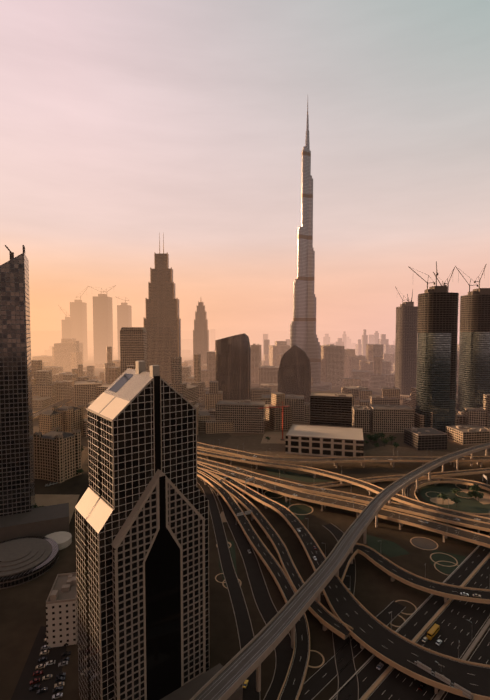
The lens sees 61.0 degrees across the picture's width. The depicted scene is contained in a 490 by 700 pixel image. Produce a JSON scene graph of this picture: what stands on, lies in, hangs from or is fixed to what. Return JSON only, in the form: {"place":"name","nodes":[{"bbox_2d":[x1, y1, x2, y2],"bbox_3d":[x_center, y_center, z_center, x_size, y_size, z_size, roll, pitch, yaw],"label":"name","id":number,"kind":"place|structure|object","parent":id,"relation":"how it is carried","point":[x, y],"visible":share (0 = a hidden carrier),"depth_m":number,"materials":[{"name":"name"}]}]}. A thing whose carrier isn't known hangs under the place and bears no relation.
{"place":"outdoors","nodes":[
{"label":"outdoors","id":0,"kind":"place"},
{"bbox_2d":[35,494,78,523],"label":"plaza paving","id":1,"kind":"structure","parent":0,"point":[48,499],"depth_m":417.22,"materials":[{"name":"beige concrete"}]},
{"bbox_2d":[70,287,87,360],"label":"construction tower","id":2,"kind":"structure","parent":0,"point":[78,312],"depth_m":2158.09,"materials":[{"name":"concrete"}]},
{"bbox_2d":[89,285,115,363],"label":"construction tower","id":3,"kind":"structure","parent":0,"point":[102,324],"depth_m":2007.21,"materials":[{"name":"concrete"}]},
{"bbox_2d":[117,297,131,359],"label":"construction tower","id":4,"kind":"structure","parent":0,"point":[124,314],"depth_m":2102.33,"materials":[{"name":"concrete"}]},
{"bbox_2d":[197,477,259,699],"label":"road","id":5,"kind":"structure","parent":0,"point":[244,625],"depth_m":277.15,"materials":[{"name":"grey asphalt"}]},
{"bbox_2d":[243,680,248,687],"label":"yellow taxi","id":6,"kind":"object","parent":5,"relation":"on","point":[245,684],"visible":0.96,"depth_m":200.61,"materials":[{"name":"orange paint"}]},
{"bbox_2d":[215,333,250,400],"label":"high-rise building","id":7,"kind":"structure","parent":0,"point":[233,366],"depth_m":904.59,"materials":[{"name":"grey glass"}]},
{"bbox_2d":[0,331,489,699],"bbox_3d":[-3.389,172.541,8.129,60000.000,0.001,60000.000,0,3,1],"label":"ground","id":8,"kind":"structure","parent":0,"point":[377,591],"depth_m":321.97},
{"bbox_2d":[0,536,58,588],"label":"curved hall","id":9,"kind":"structure","parent":8,"relation":"on","point":[26,559],"depth_m":298.14,"materials":[{"name":"grey concrete"}]},
{"bbox_2d":[0,245,68,541],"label":"skyscraper","id":10,"kind":"structure","parent":8,"relation":"on","point":[21,515],"depth_m":350.83,"materials":[{"name":"glass"}]},
{"bbox_2d":[11,626,66,699],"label":"parking lot","id":11,"kind":"structure","parent":8,"relation":"on","point":[22,691],"depth_m":209.39,"materials":[{"name":"grey asphalt"}]},
{"bbox_2d":[29,684,39,690],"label":"black car","id":12,"kind":"object","parent":11,"relation":"on","point":[35,687],"visible":0.98,"depth_m":198.93,"materials":[{"name":"grey paint"}]},
{"bbox_2d":[30,678,39,684],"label":"red car","id":13,"kind":"object","parent":11,"relation":"on","point":[35,680],"visible":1,"depth_m":202.44,"materials":[{"name":"red paint"}]},
{"bbox_2d":[33,670,42,676],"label":"red car","id":14,"kind":"object","parent":11,"relation":"on","point":[36,673],"visible":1,"depth_m":207.09,"materials":[{"name":"red paint"}]},
{"bbox_2d":[35,664,45,669],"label":"car","id":15,"kind":"object","parent":11,"relation":"on","point":[41,666],"visible":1,"depth_m":211.03,"materials":[{"name":"beige paint"}]},
{"bbox_2d":[37,687,46,694],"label":"black car","id":16,"kind":"object","parent":11,"relation":"on","point":[42,690],"visible":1,"depth_m":197.30,"materials":[{"name":"grey paint"}]},
{"bbox_2d":[38,657,47,662],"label":"black car","id":17,"kind":"object","parent":11,"relation":"on","point":[42,659],"visible":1,"depth_m":215.66,"materials":[{"name":"grey paint"}]},
{"bbox_2d":[40,650,48,655],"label":"car","id":18,"kind":"object","parent":11,"relation":"on","point":[44,652],"visible":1,"depth_m":220.36,"materials":[{"name":"beige paint"}]},
{"bbox_2d":[41,645,49,649],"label":"silver car","id":19,"kind":"object","parent":11,"relation":"on","point":[45,647],"visible":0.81,"depth_m":223.87,"materials":[{"name":"grey paint"}]},
{"bbox_2d":[42,674,51,680],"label":"car","id":20,"kind":"object","parent":11,"relation":"on","point":[47,676],"visible":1,"depth_m":204.71,"materials":[{"name":"beige paint"}]},
{"bbox_2d":[46,660,54,665],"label":"white car","id":21,"kind":"object","parent":11,"relation":"on","point":[50,662],"visible":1,"depth_m":213.61,"materials":[{"name":"white paint"}]},
{"bbox_2d":[52,693,62,699],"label":"silver car","id":22,"kind":"object","parent":11,"relation":"on","point":[57,695],"visible":1,"depth_m":194.23,"materials":[{"name":"grey paint"}]},
{"bbox_2d":[53,686,62,692],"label":"black car","id":23,"kind":"object","parent":11,"relation":"on","point":[57,689],"visible":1,"depth_m":197.91,"materials":[{"name":"grey paint"}]},
{"bbox_2d":[54,681,63,687],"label":"car","id":24,"kind":"object","parent":11,"relation":"on","point":[61,683],"visible":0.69,"depth_m":200.55,"materials":[{"name":"beige paint"}]},
{"bbox_2d":[55,676,64,682],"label":"black car","id":25,"kind":"object","parent":11,"relation":"on","point":[59,679],"visible":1,"depth_m":203.50,"materials":[{"name":"grey paint"}]},
{"bbox_2d":[56,672,65,677],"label":"black car","id":26,"kind":"object","parent":11,"relation":"on","point":[62,674],"visible":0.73,"depth_m":205.89,"materials":[{"name":"grey paint"}]},
{"bbox_2d":[58,661,67,666],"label":"silver car","id":27,"kind":"object","parent":11,"relation":"on","point":[63,663],"visible":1,"depth_m":212.98,"materials":[{"name":"grey paint"}]},
{"bbox_2d":[60,657,69,661],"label":"black car","id":28,"kind":"object","parent":11,"relation":"on","point":[65,659],"visible":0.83,"depth_m":215.82,"materials":[{"name":"grey paint"}]},
{"bbox_2d":[61,651,70,656],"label":"black car","id":29,"kind":"object","parent":11,"relation":"on","point":[66,653],"visible":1,"depth_m":219.49,"materials":[{"name":"grey paint"}]},
{"bbox_2d":[39,410,62,433],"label":"beige apartments","id":30,"kind":"structure","parent":8,"relation":"on","point":[49,420],"depth_m":638.38,"materials":[{"name":"grey concrete"}]},
{"bbox_2d":[33,427,81,482],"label":"beige apartments","id":31,"kind":"structure","parent":8,"relation":"on","point":[57,454],"depth_m":474.14,"materials":[{"name":"grey concrete"}]},
{"bbox_2d":[45,531,71,549],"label":"round roof","id":32,"kind":"structure","parent":8,"relation":"on","point":[63,539],"depth_m":332.74,"materials":[{"name":"grey concrete"}]},
{"bbox_2d":[46,572,77,647],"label":"building","id":33,"kind":"structure","parent":8,"relation":"on","point":[61,617],"depth_m":226.02,"materials":[{"name":"grey concrete"}]},
{"bbox_2d":[58,305,74,338],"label":"construction tower","id":34,"kind":"structure","parent":8,"relation":"on","point":[68,328],"depth_m":2108.70,"materials":[{"name":"concrete"}]},
{"bbox_2d":[51,403,84,435],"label":"beige apartments","id":35,"kind":"structure","parent":8,"relation":"on","point":[73,418],"depth_m":657.79,"materials":[{"name":"grey concrete"}]},
{"bbox_2d":[33,372,192,418],"bbox_3d":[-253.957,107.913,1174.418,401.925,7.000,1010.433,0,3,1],"label":"highway road","id":36,"kind":"structure","parent":8,"relation":"on","point":[58,404],"depth_m":886.44,"materials":[{"name":"grey asphalt"}]},
{"bbox_2d":[120,327,146,374],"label":"hotel slab","id":37,"kind":"structure","parent":8,"relation":"on","point":[133,344],"depth_m":883.08,"materials":[{"name":"brown concrete"}]},
{"bbox_2d":[75,361,242,699],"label":"skyscraper","id":38,"kind":"structure","parent":8,"relation":"on","point":[142,536],"depth_m":180.71,"materials":[{"name":"black glass"}]},
{"bbox_2d":[143,233,180,383],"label":"skyscraper","id":39,"kind":"structure","parent":8,"relation":"on","point":[162,323],"depth_m":1050.58,"materials":[{"name":"stone"}]},
{"bbox_2d":[193,300,208,374],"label":"skyscraper","id":40,"kind":"structure","parent":8,"relation":"on","point":[201,338],"depth_m":1500.59,"materials":[{"name":"stone"}]},
{"bbox_2d":[208,408,215,415],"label":"office","id":41,"kind":"structure","parent":8,"relation":"on","point":[211,411],"depth_m":728.03,"materials":[{"name":"grey concrete"}]},
{"bbox_2d":[44,329,395,359],"bbox_3d":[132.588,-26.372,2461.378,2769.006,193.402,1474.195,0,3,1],"label":"distant skyline","id":42,"kind":"structure","parent":8,"relation":"on","point":[187,346],"depth_m":2339.08},
{"bbox_2d":[216,400,264,433],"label":"office","id":43,"kind":"structure","parent":8,"relation":"on","point":[246,416],"depth_m":686.22,"materials":[{"name":"brown concrete"}]},
{"bbox_2d":[236,510,251,524],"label":"sign gantry","id":44,"kind":"object","parent":8,"relation":"on","point":[246,513],"visible":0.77,"depth_m":369.56,"materials":[{"name":"silver metal"}]},
{"bbox_2d":[197,469,309,699],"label":"road ramp","id":45,"kind":"structure","parent":8,"relation":"on","point":[292,685],"depth_m":262.72,"materials":[{"name":"grey asphalt"}]},
{"bbox_2d":[31,338,489,437],"bbox_3d":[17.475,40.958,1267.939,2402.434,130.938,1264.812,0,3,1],"label":"city buildings","id":46,"kind":"structure","parent":8,"relation":"on","point":[350,371],"depth_m":1002.46,"materials":[{"name":"brown concrete"}]},
{"bbox_2d":[251,387,270,400],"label":"office","id":47,"kind":"structure","parent":8,"relation":"on","point":[256,394],"depth_m":934.68,"materials":[{"name":"grey concrete"}]},
{"bbox_2d":[197,467,352,639],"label":"elevated road","id":48,"kind":"structure","parent":8,"relation":"on","point":[323,615],"depth_m":297.17,"materials":[{"name":"grey asphalt"}]},
{"bbox_2d":[261,394,303,421],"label":"office","id":49,"kind":"structure","parent":8,"relation":"on","point":[295,403],"depth_m":767.27,"materials":[{"name":"grey concrete"}]},
{"bbox_2d":[304,402,309,422],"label":"office","id":50,"kind":"structure","parent":8,"relation":"on","point":[306,412],"depth_m":759.24,"materials":[{"name":"grey concrete"}]},
{"bbox_2d":[290,100,331,390],"bbox_3d":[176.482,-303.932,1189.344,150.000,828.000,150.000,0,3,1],"label":"skyscraper","id":51,"kind":"structure","parent":8,"relation":"on","point":[303,335],"depth_m":1174.35,"materials":[{"name":"grey glass"}]},
{"bbox_2d":[285,424,363,456],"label":"low-rise building","id":52,"kind":"structure","parent":8,"relation":"on","point":[320,440],"depth_m":566.42,"materials":[{"name":"grey concrete"}]},
{"bbox_2d":[310,392,351,426],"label":"office building","id":53,"kind":"structure","parent":8,"relation":"on","point":[330,409],"depth_m":643.17,"materials":[{"name":"brown concrete"}]},
{"bbox_2d":[190,442,489,699],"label":"metro viaduct","id":54,"kind":"object","parent":8,"relation":"on","point":[230,677],"visible":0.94,"depth_m":232.50,"materials":[{"name":"concrete"}]},
{"bbox_2d":[197,462,489,699],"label":"elevated road","id":55,"kind":"structure","parent":8,"relation":"on","point":[373,634],"depth_m":219.04,"materials":[{"name":"grey asphalt"}]},
{"bbox_2d":[217,462,459,658],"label":"street lights","id":56,"kind":"object","parent":55,"relation":"on","point":[325,556],"visible":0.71,"depth_m":298.22,"materials":[{"name":"silver metal"}]},
{"bbox_2d":[197,461,489,547],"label":"road flyover","id":57,"kind":"object","parent":8,"relation":"on","point":[443,529],"visible":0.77,"depth_m":379.14,"materials":[{"name":"concrete"}]},
{"bbox_2d":[245,477,254,488],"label":"sign gantry","id":58,"kind":"object","parent":57,"relation":"on","point":[249,479],"visible":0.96,"depth_m":431.61,"materials":[{"name":"silver metal"}]},
{"bbox_2d":[197,457,489,532],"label":"road flyover","id":59,"kind":"object","parent":8,"relation":"on","point":[444,517],"visible":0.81,"depth_m":400.18,"materials":[{"name":"concrete"}]},
{"bbox_2d":[298,601,405,699],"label":"service road","id":60,"kind":"structure","parent":8,"relation":"on","point":[320,680],"depth_m":209.96,"materials":[{"name":"grey asphalt"}]},
{"bbox_2d":[215,432,489,667],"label":"grass patches","id":61,"kind":"object","parent":8,"relation":"on","point":[445,563],"visible":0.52,"depth_m":398.73,"materials":[{"name":"green plant"}]},
{"bbox_2d":[258,401,289,439],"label":"tower crane","id":62,"kind":"object","parent":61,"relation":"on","point":[282,406],"visible":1,"depth_m":640.27,"materials":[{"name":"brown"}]},
{"bbox_2d":[436,492,448,500],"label":"tree","id":63,"kind":"object","parent":61,"relation":"on","point":[444,497],"visible":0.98,"depth_m":406.60,"materials":[{"name":"green plant"}]},
{"bbox_2d":[450,488,459,495],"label":"tree","id":64,"kind":"object","parent":61,"relation":"on","point":[454,490],"visible":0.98,"depth_m":428.61,"materials":[{"name":"green plant"}]},
{"bbox_2d":[450,497,460,506],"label":"tree","id":65,"kind":"object","parent":61,"relation":"on","point":[455,499],"visible":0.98,"depth_m":400.21,"materials":[{"name":"green plant"}]},
{"bbox_2d":[467,491,475,499],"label":"tree","id":66,"kind":"object","parent":61,"relation":"on","point":[470,494],"visible":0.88,"depth_m":418.17,"materials":[{"name":"green plant"}]},
{"bbox_2d":[471,484,481,491],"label":"tree","id":67,"kind":"object","parent":61,"relation":"on","point":[475,487],"visible":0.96,"depth_m":430.12,"materials":[{"name":"green plant"}]},
{"bbox_2d":[474,492,483,500],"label":"tree","id":68,"kind":"object","parent":61,"relation":"on","point":[479,495],"visible":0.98,"depth_m":414.05,"materials":[{"name":"green plant"}]},
{"bbox_2d":[352,405,369,432],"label":"office","id":69,"kind":"structure","parent":8,"relation":"on","point":[360,416],"depth_m":687.11,"materials":[{"name":"grey concrete"}]},
{"bbox_2d":[369,396,398,404],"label":"office","id":70,"kind":"structure","parent":8,"relation":"on","point":[381,400],"depth_m":835.39,"materials":[{"name":"grey concrete"}]},
{"bbox_2d":[381,438,387,446],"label":"tree","id":71,"kind":"object","parent":8,"relation":"on","point":[385,440],"visible":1,"depth_m":604.85,"materials":[{"name":"green plant"}]},
{"bbox_2d":[369,404,413,432],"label":"office","id":72,"kind":"structure","parent":8,"relation":"on","point":[389,418],"depth_m":687.38,"materials":[{"name":"brown concrete"}]},
{"bbox_2d":[387,435,395,443],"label":"tree","id":73,"kind":"object","parent":8,"relation":"on","point":[391,437],"visible":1,"depth_m":620.47,"materials":[{"name":"green plant"}]},
{"bbox_2d":[311,468,489,487],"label":"road ramp","id":74,"kind":"structure","parent":8,"relation":"on","point":[424,476],"depth_m":469.82,"materials":[{"name":"grey asphalt"}]},
{"bbox_2d":[321,543,489,603],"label":"curved overpass","id":75,"kind":"object","parent":8,"relation":"on","point":[394,571],"visible":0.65,"depth_m":271.76,"materials":[{"name":"concrete"}]},
{"bbox_2d":[394,288,417,394],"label":"construction tower","id":76,"kind":"structure","parent":8,"relation":"on","point":[406,348],"depth_m":1002.61,"materials":[{"name":"brown glass"}]},
{"bbox_2d":[329,534,489,699],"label":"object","id":77,"kind":"object","parent":8,"relation":"on","point":[399,628],"visible":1,"depth_m":240.92,"materials":[{"name":"beige paint"}]},
{"bbox_2d":[331,535,489,699],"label":"road","id":78,"kind":"structure","parent":8,"relation":"on","point":[369,673],"depth_m":248.42,"materials":[{"name":"grey asphalt"}]},
{"bbox_2d":[376,663,383,669],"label":"silver car","id":79,"kind":"object","parent":78,"relation":"on","point":[379,666],"visible":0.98,"depth_m":211.13,"materials":[{"name":"grey paint"}]},
{"bbox_2d":[360,553,489,699],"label":"road median","id":80,"kind":"object","parent":8,"relation":"on","point":[390,668],"visible":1,"depth_m":238.21,"materials":[{"name":"beige concrete"}]},
{"bbox_2d":[404,427,446,450],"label":"building","id":81,"kind":"structure","parent":8,"relation":"on","point":[424,438],"depth_m":590.78,"materials":[{"name":"concrete"}]},
{"bbox_2d":[366,557,489,699],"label":"highway","id":82,"kind":"structure","parent":8,"relation":"on","point":[453,622],"depth_m":233.11,"materials":[{"name":"grey asphalt"}]},
{"bbox_2d":[418,683,425,690],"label":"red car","id":83,"kind":"object","parent":82,"relation":"on","point":[422,686],"visible":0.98,"depth_m":198.94,"materials":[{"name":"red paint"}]},
{"bbox_2d":[426,623,439,639],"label":"yellow bus","id":84,"kind":"object","parent":82,"relation":"on","point":[433,631],"visible":1,"depth_m":233.49,"materials":[{"name":"orange"}]},
{"bbox_2d":[408,261,458,432],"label":"construction tower","id":85,"kind":"structure","parent":8,"relation":"on","point":[437,347],"depth_m":669.51,"materials":[{"name":"grey glass"}]},
{"bbox_2d":[414,661,473,699],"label":"sign gantry","id":86,"kind":"object","parent":8,"relation":"on","point":[467,693],"visible":0.79,"depth_m":193.80,"materials":[{"name":"silver metal"}]},
{"bbox_2d":[404,477,489,517],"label":"loop ramp","id":87,"kind":"structure","parent":8,"relation":"on","point":[412,488],"depth_m":446.16,"materials":[{"name":"concrete"}]},
{"bbox_2d":[434,618,489,699],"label":"median","id":88,"kind":"object","parent":8,"relation":"on","point":[467,653],"depth_m":224.69,"materials":[{"name":"grey concrete"}]},
{"bbox_2d":[441,627,489,699],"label":"road","id":89,"kind":"structure","parent":8,"relation":"on","point":[480,653],"depth_m":219.58,"materials":[{"name":"grey asphalt"}]},
{"bbox_2d":[446,425,489,444],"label":"office","id":90,"kind":"structure","parent":8,"relation":"on","point":[468,434],"depth_m":622.87,"materials":[{"name":"grey concrete"}]},
{"bbox_2d":[455,265,489,411],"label":"construction tower","id":91,"kind":"structure","parent":8,"relation":"on","point":[474,364],"depth_m":722.48,"materials":[{"name":"grey glass"}]},
{"bbox_2d":[0,0,489,330],"label":"sky","id":92,"kind":"structure","parent":0,"point":[124,124],"materials":[{"name":"pink"}]},
{"bbox_2d":[197,476,293,699],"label":"road","id":93,"kind":"structure","parent":0,"point":[268,611],"depth_m":268.87,"materials":[{"name":"grey asphalt"}]},
{"bbox_2d":[278,344,310,401],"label":"domed tower","id":94,"kind":"structure","parent":0,"point":[294,374],"depth_m":943.26,"materials":[{"name":"grey glass"}]},
{"bbox_2d":[322,523,358,699],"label":"road","id":95,"kind":"structure","parent":0,"point":[342,647],"depth_m":218.23,"materials":[{"name":"grey asphalt"}]},
{"bbox_2d":[197,449,489,531],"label":"road","id":96,"kind":"structure","parent":0,"point":[370,487],"depth_m":453.98,"materials":[{"name":"concrete"}]},
{"bbox_2d":[197,442,489,467],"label":"road","id":97,"kind":"structure","parent":0,"point":[307,461],"depth_m":523.05,"materials":[{"name":"grey asphalt"}]},
{"bbox_2d":[218,439,488,459],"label":"palm trees","id":98,"kind":"object","parent":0,"point":[331,453],"depth_m":524.80,"materials":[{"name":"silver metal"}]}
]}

